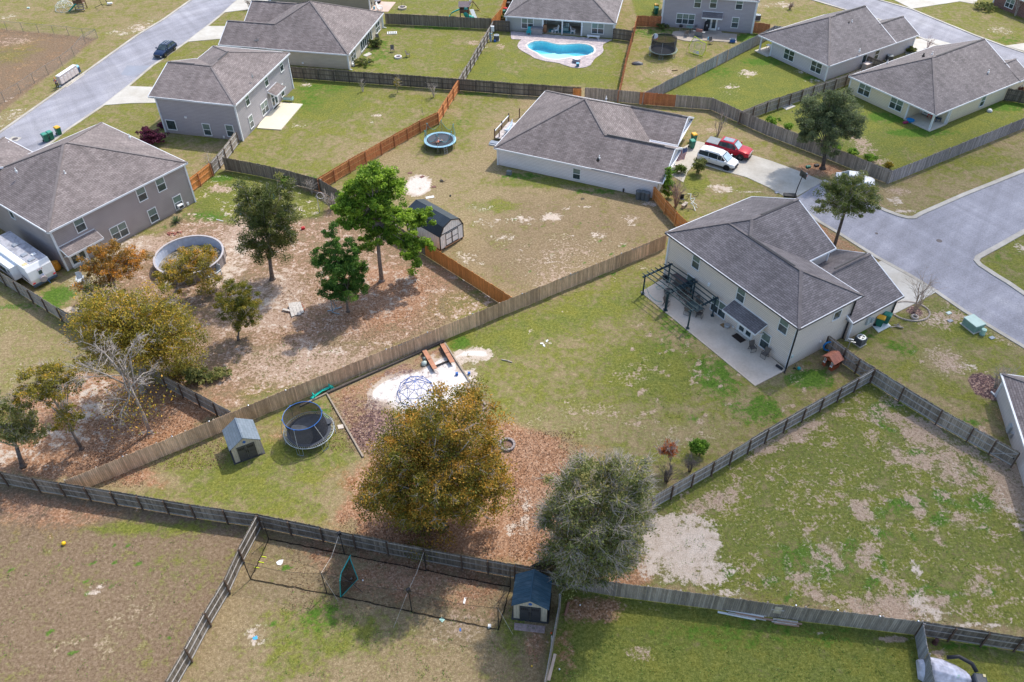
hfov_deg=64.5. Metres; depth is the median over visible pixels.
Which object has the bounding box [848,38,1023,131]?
ranch house
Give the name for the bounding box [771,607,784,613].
fence patch
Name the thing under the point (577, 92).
wooden gate
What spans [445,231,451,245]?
door
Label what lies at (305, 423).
trampoline
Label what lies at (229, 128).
window
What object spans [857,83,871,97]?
window
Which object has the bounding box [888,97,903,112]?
window
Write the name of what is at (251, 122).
window
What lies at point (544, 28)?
wooden cabinet
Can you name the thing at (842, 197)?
oak tree
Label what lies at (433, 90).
bare sapling
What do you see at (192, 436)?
wooden fence
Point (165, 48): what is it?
station wagon
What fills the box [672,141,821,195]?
driveway
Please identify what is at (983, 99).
window
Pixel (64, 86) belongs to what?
kerb
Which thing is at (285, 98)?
planter box
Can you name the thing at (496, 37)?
air conditioner
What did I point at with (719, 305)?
window
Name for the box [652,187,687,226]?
wooden fence
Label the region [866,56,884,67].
wooden fence
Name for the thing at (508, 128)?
hammock
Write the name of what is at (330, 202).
bare shrub
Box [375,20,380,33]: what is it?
window
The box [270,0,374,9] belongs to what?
ranch house
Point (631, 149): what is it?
ranch house
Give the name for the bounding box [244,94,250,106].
window
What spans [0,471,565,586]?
wooden fence
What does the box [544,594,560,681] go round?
wooden fence
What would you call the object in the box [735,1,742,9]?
window
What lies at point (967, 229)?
road
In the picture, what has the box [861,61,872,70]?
storage locker
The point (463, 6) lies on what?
playset
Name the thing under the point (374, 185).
oak tree
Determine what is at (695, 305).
dining table
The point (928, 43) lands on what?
bare tree
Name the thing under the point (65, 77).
mailbox unit
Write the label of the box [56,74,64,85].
mailbox unit
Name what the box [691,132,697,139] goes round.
recycling bin
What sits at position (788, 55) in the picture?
window
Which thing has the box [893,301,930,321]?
stone edging
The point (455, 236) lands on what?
door
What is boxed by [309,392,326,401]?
timber edging
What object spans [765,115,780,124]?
bush
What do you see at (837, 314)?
window
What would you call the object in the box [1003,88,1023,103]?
wooden fence
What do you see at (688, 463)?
dead shrub
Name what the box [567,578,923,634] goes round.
wooden fence
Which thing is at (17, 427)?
oak tree
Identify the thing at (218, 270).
garden chair
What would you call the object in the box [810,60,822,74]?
window
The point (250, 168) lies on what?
wooden fence
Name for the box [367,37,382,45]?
bush
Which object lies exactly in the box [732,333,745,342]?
door mat
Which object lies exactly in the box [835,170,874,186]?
sedan
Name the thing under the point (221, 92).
two storey house
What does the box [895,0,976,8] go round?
driveway
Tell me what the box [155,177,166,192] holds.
window
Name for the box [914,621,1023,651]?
wooden fence
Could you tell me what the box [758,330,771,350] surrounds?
window
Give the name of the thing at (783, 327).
window
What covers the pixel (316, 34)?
ranch house
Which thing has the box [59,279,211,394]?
oak tree
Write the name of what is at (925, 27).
road
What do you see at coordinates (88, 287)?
oak tree
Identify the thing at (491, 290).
wooden fence
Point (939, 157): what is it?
wooden fence
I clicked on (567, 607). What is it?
board
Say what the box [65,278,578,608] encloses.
leaf litter
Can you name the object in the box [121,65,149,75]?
road patch
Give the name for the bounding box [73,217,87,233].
window
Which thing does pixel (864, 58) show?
window
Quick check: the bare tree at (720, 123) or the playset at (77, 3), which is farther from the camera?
the playset at (77, 3)
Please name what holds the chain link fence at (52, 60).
on the ground
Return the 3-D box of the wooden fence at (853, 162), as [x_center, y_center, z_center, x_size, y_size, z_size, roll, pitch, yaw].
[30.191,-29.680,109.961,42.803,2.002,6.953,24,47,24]
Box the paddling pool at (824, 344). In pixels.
[823,341,830,350]
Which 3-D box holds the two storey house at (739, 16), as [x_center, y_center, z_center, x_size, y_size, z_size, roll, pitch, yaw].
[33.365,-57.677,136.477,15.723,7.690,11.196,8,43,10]
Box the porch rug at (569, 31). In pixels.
[548,29,573,33]
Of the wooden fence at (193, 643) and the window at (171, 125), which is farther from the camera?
the window at (171, 125)
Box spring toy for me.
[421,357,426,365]
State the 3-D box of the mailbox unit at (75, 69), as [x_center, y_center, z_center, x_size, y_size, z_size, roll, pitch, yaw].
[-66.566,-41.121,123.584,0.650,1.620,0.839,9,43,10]
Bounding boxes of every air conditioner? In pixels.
[494,34,499,40]
[755,14,760,20]
[852,333,867,347]
[885,54,893,61]
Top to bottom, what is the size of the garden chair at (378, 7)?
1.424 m
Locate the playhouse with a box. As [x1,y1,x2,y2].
[822,351,843,371]
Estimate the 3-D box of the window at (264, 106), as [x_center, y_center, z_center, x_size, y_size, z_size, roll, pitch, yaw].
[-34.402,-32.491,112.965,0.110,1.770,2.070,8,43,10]
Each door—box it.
[69,249,89,266]
[236,445,248,460]
[245,442,257,457]
[270,95,278,108]
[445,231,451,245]
[452,227,458,241]
[520,606,529,619]
[530,607,540,621]
[705,19,717,29]
[736,324,752,339]
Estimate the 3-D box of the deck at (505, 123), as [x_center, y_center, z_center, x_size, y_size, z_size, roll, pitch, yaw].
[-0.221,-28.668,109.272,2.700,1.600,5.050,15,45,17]
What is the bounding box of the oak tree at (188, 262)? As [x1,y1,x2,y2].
[149,243,222,301]
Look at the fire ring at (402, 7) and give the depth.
143.57 m
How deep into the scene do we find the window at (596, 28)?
133.13 m
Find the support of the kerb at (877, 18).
on the ground
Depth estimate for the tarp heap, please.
125.76 m
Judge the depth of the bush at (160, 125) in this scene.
110.93 m
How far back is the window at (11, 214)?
88.53 m
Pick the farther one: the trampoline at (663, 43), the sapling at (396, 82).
the trampoline at (663, 43)
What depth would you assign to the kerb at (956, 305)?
85.64 m
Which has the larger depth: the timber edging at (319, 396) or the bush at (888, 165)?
the bush at (888, 165)
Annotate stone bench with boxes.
[681,201,687,208]
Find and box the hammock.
[504,119,512,132]
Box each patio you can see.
[257,102,302,129]
[371,1,395,11]
[641,279,784,385]
[672,30,736,42]
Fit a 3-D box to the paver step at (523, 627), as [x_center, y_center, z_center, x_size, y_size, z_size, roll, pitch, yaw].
[1.217,20.075,56.736,2.179,0.100,0.524,5,42,5]
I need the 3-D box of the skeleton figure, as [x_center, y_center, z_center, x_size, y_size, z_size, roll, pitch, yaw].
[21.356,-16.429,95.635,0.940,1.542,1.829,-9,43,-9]
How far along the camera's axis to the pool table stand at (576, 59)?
126.22 m
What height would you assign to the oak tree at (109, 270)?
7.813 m
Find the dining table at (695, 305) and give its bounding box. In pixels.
[685,300,704,312]
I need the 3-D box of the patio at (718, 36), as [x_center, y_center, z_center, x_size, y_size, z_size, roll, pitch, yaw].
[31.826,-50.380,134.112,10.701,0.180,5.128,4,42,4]
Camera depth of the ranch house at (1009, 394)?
69.21 m
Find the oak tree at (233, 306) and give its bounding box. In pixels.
[211,275,265,340]
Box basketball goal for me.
[783,170,806,197]
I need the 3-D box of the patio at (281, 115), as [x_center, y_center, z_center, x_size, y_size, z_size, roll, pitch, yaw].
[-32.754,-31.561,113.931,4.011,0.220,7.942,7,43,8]
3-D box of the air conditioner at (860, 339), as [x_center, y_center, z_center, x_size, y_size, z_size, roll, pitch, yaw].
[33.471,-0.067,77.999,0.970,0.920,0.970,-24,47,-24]
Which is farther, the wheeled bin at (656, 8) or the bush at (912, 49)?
the wheeled bin at (656, 8)
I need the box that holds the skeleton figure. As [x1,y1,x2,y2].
[688,193,696,210]
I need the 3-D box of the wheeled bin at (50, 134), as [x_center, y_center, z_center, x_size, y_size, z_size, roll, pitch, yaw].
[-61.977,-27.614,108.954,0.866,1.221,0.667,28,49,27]
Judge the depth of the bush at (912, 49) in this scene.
128.04 m
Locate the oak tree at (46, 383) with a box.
[5,358,86,450]
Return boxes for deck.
[494,113,514,139]
[511,31,610,67]
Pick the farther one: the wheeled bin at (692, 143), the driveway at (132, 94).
the driveway at (132, 94)
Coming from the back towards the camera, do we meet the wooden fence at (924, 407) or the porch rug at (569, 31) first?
the porch rug at (569, 31)
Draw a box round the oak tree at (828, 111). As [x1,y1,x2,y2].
[792,86,869,169]
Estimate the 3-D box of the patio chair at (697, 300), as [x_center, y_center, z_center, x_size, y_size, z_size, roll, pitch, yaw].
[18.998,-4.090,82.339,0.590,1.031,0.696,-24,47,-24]
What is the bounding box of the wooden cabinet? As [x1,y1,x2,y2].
[543,24,546,32]
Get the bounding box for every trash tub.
[636,189,640,199]
[640,190,645,199]
[644,191,650,201]
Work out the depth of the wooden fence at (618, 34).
132.27 m
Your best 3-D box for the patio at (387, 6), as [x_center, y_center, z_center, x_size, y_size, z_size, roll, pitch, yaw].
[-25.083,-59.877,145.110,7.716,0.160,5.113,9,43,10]
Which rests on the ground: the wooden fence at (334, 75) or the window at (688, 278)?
the wooden fence at (334, 75)
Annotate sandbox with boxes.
[422,342,454,371]
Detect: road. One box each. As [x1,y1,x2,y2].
[0,0,235,150]
[797,173,1023,343]
[818,0,1023,66]
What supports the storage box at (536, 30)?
on the pool deck at (585, 61)
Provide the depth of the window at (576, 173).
99.78 m
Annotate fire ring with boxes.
[398,2,406,9]
[498,437,514,451]
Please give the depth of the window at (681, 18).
135.59 m
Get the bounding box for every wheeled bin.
[40,132,48,141]
[45,130,54,139]
[653,6,658,13]
[688,138,695,148]
[883,311,892,323]
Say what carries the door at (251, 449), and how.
in the garden shed at (242, 438)
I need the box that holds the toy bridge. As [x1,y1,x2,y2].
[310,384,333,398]
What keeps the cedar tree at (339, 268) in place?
on the ground
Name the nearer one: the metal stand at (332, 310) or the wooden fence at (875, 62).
the metal stand at (332, 310)
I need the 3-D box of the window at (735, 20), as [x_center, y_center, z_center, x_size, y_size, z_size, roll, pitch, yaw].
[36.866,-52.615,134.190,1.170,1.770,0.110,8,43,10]
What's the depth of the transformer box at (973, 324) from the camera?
79.37 m
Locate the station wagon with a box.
[153,40,176,57]
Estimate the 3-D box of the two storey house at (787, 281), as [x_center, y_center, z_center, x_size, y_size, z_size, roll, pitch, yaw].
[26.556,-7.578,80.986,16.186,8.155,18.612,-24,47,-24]
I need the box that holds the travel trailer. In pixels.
[0,231,57,287]
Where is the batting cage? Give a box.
[236,521,510,630]
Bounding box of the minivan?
[696,145,738,170]
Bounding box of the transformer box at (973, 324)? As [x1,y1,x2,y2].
[960,314,985,333]
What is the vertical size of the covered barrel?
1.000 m
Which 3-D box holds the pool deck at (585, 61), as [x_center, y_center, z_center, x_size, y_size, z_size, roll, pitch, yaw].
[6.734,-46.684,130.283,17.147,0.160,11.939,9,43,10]
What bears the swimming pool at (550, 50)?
in the pool deck at (585, 61)
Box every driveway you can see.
[103,86,155,104]
[187,26,224,41]
[224,0,269,12]
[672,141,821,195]
[878,261,934,312]
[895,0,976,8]
[905,39,950,54]
[1006,43,1023,50]
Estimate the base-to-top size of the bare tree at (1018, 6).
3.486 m
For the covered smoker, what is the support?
on the patio at (718, 36)
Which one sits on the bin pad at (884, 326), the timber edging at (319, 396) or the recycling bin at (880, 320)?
the recycling bin at (880, 320)
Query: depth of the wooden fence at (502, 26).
135.32 m
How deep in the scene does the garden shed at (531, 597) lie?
56.44 m
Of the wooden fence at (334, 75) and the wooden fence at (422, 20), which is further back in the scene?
the wooden fence at (422, 20)
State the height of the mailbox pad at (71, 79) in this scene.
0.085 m
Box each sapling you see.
[393,75,401,92]
[425,82,437,96]
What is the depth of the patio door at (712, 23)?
135.09 m
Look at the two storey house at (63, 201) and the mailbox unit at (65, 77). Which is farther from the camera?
the mailbox unit at (65, 77)
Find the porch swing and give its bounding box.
[668,273,686,291]
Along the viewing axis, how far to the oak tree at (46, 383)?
63.90 m
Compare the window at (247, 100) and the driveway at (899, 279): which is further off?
the window at (247, 100)
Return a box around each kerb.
[0,0,190,132]
[42,0,236,147]
[795,198,1023,347]
[813,0,938,45]
[824,169,1023,218]
[879,0,1023,52]
[973,229,1023,295]
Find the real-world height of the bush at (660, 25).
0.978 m
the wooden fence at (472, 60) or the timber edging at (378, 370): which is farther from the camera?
the wooden fence at (472, 60)
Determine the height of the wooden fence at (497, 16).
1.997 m
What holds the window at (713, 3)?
in the two storey house at (739, 16)
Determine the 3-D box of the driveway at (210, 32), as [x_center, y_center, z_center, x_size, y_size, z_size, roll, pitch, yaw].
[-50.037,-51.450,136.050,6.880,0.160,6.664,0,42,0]
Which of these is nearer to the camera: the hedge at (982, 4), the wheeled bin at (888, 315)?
the wheeled bin at (888, 315)
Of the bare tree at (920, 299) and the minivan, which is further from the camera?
the minivan
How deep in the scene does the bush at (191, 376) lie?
74.44 m
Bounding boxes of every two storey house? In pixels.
[0,122,195,270]
[148,45,293,140]
[661,0,759,33]
[663,196,903,372]
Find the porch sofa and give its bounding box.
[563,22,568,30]
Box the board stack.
[282,301,304,316]
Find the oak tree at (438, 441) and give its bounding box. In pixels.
[350,374,518,563]
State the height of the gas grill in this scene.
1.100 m
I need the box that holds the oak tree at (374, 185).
[330,159,436,282]
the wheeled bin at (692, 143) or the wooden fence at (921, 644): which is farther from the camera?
the wheeled bin at (692, 143)
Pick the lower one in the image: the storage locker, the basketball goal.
the basketball goal
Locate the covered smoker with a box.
[703,21,708,30]
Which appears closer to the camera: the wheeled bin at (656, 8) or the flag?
the flag
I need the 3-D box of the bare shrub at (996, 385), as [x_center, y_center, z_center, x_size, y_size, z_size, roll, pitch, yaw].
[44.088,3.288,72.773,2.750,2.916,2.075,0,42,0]
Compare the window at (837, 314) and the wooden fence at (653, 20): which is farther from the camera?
the wooden fence at (653, 20)
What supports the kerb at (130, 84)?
on the ground
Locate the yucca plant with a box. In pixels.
[170,216,181,223]
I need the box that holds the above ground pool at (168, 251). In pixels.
[153,235,226,284]
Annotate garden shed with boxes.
[222,417,264,464]
[511,569,551,623]
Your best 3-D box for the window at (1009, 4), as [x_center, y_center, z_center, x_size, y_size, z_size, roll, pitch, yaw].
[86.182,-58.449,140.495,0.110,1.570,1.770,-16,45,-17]
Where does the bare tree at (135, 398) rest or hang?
on the ground
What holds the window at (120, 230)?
in the two storey house at (63, 201)
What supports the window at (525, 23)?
in the ranch house at (590, 17)
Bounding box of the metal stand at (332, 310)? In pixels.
[328,300,341,313]
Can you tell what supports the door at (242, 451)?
in the garden shed at (242, 438)
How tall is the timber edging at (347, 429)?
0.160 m
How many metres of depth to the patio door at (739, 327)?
78.86 m
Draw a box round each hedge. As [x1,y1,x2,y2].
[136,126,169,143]
[973,1,997,11]
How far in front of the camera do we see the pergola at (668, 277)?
82.49 m
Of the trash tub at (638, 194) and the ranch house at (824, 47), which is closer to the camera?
the trash tub at (638, 194)
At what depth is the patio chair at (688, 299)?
82.38 m
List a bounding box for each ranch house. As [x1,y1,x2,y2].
[218,0,386,69]
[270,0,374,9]
[494,90,693,197]
[504,0,623,37]
[754,5,919,80]
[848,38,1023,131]
[991,373,1023,485]
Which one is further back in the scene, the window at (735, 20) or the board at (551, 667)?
the window at (735, 20)
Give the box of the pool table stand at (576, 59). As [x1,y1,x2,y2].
[572,57,580,62]
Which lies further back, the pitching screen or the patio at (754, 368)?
the patio at (754, 368)
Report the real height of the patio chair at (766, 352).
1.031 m
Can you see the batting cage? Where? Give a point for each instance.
(408, 589)
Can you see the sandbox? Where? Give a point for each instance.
(450, 360)
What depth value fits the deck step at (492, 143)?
107.38 m
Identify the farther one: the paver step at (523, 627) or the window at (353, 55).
the window at (353, 55)
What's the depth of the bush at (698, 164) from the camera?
100.74 m
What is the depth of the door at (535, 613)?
56.43 m
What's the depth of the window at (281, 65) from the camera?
116.03 m
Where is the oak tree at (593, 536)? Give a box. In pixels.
[528,447,661,599]
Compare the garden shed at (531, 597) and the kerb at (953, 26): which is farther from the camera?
the kerb at (953, 26)
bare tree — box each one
[57,325,175,437]
[714,108,728,135]
[904,264,944,311]
[926,36,936,47]
[1014,0,1023,15]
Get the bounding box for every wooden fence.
[0,272,230,419]
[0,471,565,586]
[64,235,666,486]
[165,515,262,681]
[189,163,213,190]
[210,132,239,175]
[222,157,425,255]
[290,67,580,95]
[317,80,459,191]
[385,13,490,28]
[425,246,511,301]
[458,21,493,88]
[491,0,506,22]
[493,20,509,31]
[530,368,876,569]
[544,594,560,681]
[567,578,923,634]
[585,87,892,183]
[612,28,633,41]
[617,16,637,101]
[636,15,661,26]
[642,26,781,103]
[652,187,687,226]
[738,69,861,124]
[753,22,769,33]
[825,336,875,380]
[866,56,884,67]
[869,369,1019,467]
[886,118,1023,183]
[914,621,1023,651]
[915,622,934,681]
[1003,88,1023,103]
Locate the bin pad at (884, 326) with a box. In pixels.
[872,323,890,332]
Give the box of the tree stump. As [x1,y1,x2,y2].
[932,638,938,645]
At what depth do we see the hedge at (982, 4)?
141.40 m
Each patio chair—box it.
[676,289,683,299]
[682,294,691,306]
[696,295,703,303]
[748,339,756,352]
[760,346,770,359]
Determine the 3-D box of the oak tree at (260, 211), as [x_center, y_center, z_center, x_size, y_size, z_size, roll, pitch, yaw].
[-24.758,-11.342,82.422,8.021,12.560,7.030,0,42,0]
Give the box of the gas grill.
[693,29,704,36]
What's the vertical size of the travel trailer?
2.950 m
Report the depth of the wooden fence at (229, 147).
104.42 m
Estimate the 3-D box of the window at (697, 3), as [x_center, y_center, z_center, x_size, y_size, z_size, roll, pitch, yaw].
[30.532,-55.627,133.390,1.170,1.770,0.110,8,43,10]
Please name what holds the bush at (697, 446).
on the ground
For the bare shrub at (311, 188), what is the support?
on the ground
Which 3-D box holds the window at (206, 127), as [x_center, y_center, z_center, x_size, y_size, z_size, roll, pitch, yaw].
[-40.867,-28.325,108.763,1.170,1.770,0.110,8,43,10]
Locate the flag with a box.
[676,147,686,160]
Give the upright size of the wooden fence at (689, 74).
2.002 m
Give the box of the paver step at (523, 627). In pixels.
[514,623,544,632]
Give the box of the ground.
[0,0,1023,681]
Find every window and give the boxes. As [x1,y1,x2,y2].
[8,211,15,219]
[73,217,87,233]
[109,221,129,240]
[135,187,148,202]
[147,206,159,223]
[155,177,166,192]
[165,119,177,130]
[172,194,184,210]
[201,123,212,135]
[224,124,234,136]
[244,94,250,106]
[248,114,254,128]
[260,98,268,116]
[264,76,269,87]
[279,62,283,72]
[350,49,356,62]
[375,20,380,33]
[521,18,533,28]
[572,167,580,180]
[591,23,603,34]
[675,13,694,24]
[686,273,693,292]
[691,255,700,271]
[693,0,701,7]
[709,0,717,8]
[709,295,726,319]
[731,17,739,27]
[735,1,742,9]
[735,287,745,304]
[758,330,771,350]
[777,318,789,335]
[783,48,794,62]
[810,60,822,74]
[831,308,842,321]
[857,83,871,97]
[860,54,867,64]
[873,50,879,58]
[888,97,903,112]
[978,96,986,107]
[1004,0,1015,8]
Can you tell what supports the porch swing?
on the patio at (754, 368)
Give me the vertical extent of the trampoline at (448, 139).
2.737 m
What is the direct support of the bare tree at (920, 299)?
on the ground
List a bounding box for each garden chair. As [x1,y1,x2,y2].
[75,271,83,281]
[214,263,221,274]
[375,2,382,11]
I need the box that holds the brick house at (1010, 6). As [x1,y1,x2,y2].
[993,0,1023,17]
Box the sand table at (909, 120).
[907,118,914,122]
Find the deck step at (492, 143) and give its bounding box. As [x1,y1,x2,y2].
[489,140,498,145]
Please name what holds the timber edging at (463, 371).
on the ground
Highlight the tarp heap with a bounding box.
[631,61,642,64]
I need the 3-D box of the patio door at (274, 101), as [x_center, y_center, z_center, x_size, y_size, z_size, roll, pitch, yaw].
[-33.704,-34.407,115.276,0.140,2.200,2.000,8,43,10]
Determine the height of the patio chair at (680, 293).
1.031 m
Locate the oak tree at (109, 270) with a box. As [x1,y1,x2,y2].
[70,237,154,301]
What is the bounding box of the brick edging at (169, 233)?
[167,231,181,235]
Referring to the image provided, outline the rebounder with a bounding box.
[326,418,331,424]
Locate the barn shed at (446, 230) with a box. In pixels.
[406,199,463,250]
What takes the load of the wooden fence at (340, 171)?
on the ground
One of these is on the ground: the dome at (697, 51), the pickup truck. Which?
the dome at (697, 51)
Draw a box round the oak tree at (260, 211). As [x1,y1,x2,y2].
[227,172,302,280]
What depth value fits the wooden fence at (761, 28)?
133.84 m
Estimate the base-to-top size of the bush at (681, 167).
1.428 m
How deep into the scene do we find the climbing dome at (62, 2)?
144.03 m
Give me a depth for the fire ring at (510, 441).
69.01 m
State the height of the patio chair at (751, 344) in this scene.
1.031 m
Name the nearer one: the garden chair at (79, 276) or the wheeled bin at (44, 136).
the garden chair at (79, 276)
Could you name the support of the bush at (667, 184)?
on the ground
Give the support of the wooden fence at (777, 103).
on the ground
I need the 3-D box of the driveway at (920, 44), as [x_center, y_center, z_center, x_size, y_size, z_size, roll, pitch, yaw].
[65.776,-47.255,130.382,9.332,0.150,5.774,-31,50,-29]
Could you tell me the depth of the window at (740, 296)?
77.42 m
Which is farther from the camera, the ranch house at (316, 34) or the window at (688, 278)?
the ranch house at (316, 34)
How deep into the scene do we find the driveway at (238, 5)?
145.12 m
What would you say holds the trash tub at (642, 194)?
on the ground
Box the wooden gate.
[573,88,581,96]
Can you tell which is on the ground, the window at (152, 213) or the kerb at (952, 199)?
the kerb at (952, 199)
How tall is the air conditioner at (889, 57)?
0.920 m
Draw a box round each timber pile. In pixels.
[718,610,772,620]
[772,618,801,626]
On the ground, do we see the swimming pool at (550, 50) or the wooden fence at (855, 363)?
the wooden fence at (855, 363)
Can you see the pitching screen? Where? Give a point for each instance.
(348, 573)
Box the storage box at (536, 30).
[530,26,542,34]
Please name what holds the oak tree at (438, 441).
on the ground
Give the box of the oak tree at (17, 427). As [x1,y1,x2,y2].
[0,390,53,468]
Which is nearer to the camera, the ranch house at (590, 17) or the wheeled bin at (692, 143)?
the wheeled bin at (692, 143)
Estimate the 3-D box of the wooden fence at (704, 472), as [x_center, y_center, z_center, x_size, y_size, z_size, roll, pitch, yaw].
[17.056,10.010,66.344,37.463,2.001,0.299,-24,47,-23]
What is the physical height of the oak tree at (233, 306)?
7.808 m
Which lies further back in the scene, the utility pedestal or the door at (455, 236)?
the door at (455, 236)
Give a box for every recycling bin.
[53,125,61,134]
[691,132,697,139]
[873,314,886,326]
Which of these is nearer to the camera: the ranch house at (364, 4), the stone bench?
the stone bench
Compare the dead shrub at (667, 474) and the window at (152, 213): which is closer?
the dead shrub at (667, 474)
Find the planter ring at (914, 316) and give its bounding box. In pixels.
[911,314,918,319]
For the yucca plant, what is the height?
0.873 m
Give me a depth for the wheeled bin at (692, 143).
105.85 m
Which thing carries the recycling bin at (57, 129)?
on the road at (95, 87)
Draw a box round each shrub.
[201,149,220,166]
[301,180,316,193]
[321,189,335,207]
[654,436,679,469]
[654,458,681,482]
[666,174,685,206]
[682,453,702,471]
[985,364,1021,387]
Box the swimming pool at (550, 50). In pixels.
[525,40,595,59]
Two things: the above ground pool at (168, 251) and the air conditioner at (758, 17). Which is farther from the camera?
the air conditioner at (758, 17)
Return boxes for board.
[547,654,556,680]
[564,602,569,615]
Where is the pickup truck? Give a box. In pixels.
[704,136,752,160]
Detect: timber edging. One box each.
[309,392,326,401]
[326,393,363,457]
[327,340,444,393]
[444,342,485,406]
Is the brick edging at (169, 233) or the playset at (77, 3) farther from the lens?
the playset at (77, 3)
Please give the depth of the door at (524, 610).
56.52 m
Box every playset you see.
[69,0,87,10]
[449,0,480,17]
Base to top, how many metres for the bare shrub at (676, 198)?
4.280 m
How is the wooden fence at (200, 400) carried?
on the ground
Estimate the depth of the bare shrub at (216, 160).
101.50 m
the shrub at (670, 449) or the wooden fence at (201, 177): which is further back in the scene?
the wooden fence at (201, 177)
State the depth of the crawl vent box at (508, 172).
101.65 m
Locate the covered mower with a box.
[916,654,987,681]
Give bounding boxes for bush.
[156,122,163,128]
[179,366,231,384]
[353,58,373,65]
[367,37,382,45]
[656,23,669,28]
[660,166,675,197]
[673,163,687,174]
[687,437,709,455]
[691,157,707,173]
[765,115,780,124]
[784,123,793,129]
[846,147,859,154]
[863,153,878,161]
[883,161,893,168]
[906,46,916,52]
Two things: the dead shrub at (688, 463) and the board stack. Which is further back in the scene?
the board stack
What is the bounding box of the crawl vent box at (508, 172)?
[506,170,511,175]
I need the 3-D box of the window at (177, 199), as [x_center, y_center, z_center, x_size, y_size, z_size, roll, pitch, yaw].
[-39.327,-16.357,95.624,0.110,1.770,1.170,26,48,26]
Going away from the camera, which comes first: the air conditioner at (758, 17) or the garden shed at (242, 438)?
the garden shed at (242, 438)
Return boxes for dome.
[55,0,73,12]
[397,376,432,405]
[689,36,706,55]
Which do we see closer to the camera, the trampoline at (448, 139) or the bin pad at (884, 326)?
the bin pad at (884, 326)
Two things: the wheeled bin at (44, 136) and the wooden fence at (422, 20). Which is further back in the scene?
the wooden fence at (422, 20)
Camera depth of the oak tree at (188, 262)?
82.03 m
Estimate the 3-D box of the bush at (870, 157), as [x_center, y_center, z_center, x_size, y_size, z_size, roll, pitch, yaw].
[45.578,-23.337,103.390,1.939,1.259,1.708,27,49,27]
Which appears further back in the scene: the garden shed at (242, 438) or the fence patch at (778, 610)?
the garden shed at (242, 438)
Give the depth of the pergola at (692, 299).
80.20 m
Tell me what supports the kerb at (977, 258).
on the ground
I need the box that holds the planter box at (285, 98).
[283,95,293,100]
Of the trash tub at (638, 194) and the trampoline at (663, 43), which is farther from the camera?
the trampoline at (663, 43)
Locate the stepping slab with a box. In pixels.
[783,104,794,109]
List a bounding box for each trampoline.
[281,401,335,455]
[424,120,455,153]
[649,33,676,59]
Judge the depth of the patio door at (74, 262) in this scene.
88.04 m
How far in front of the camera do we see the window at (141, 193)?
91.32 m
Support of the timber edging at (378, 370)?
on the ground
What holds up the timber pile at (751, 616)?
on the ground
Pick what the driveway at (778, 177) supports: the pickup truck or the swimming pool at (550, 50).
the pickup truck
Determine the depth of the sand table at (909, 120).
111.46 m
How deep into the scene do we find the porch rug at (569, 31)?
135.59 m
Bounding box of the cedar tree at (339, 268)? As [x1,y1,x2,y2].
[309,221,369,312]
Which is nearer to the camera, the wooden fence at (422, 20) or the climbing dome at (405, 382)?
the climbing dome at (405, 382)
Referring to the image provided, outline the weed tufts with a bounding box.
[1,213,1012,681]
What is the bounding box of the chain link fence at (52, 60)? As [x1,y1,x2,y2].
[0,21,97,100]
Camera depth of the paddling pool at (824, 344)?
76.84 m
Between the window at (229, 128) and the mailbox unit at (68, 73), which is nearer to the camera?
the window at (229, 128)
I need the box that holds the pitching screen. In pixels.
[339,555,362,596]
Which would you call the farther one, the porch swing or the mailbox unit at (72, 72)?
the mailbox unit at (72, 72)
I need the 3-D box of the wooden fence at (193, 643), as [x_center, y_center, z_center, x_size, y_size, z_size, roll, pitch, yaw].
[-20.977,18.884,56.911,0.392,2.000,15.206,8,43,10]
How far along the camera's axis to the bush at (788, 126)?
109.50 m
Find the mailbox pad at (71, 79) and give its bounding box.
[59,74,84,86]
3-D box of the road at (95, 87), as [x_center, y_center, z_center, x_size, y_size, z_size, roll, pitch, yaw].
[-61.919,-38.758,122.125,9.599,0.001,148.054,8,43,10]
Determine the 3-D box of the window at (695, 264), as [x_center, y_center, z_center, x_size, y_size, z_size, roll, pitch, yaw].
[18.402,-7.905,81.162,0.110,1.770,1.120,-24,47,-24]
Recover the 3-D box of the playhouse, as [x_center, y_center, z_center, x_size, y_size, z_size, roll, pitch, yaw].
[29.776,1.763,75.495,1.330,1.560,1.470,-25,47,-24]
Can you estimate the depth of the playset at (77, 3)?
143.56 m
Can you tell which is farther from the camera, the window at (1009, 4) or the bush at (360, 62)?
the window at (1009, 4)
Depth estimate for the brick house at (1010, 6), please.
140.47 m
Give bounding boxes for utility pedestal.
[979,328,986,335]
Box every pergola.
[641,262,695,310]
[664,279,718,329]
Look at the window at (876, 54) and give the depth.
124.73 m
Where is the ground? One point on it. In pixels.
(584, 374)
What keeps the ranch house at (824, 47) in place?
on the ground
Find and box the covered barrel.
[51,260,60,270]
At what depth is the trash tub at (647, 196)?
96.66 m
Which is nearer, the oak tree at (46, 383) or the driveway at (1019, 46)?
the oak tree at (46, 383)
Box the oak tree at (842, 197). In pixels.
[809,169,883,246]
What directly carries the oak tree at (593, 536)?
on the ground
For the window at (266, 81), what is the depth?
112.46 m
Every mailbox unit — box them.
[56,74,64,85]
[59,71,68,82]
[63,69,71,80]
[66,67,74,78]
[69,64,78,75]

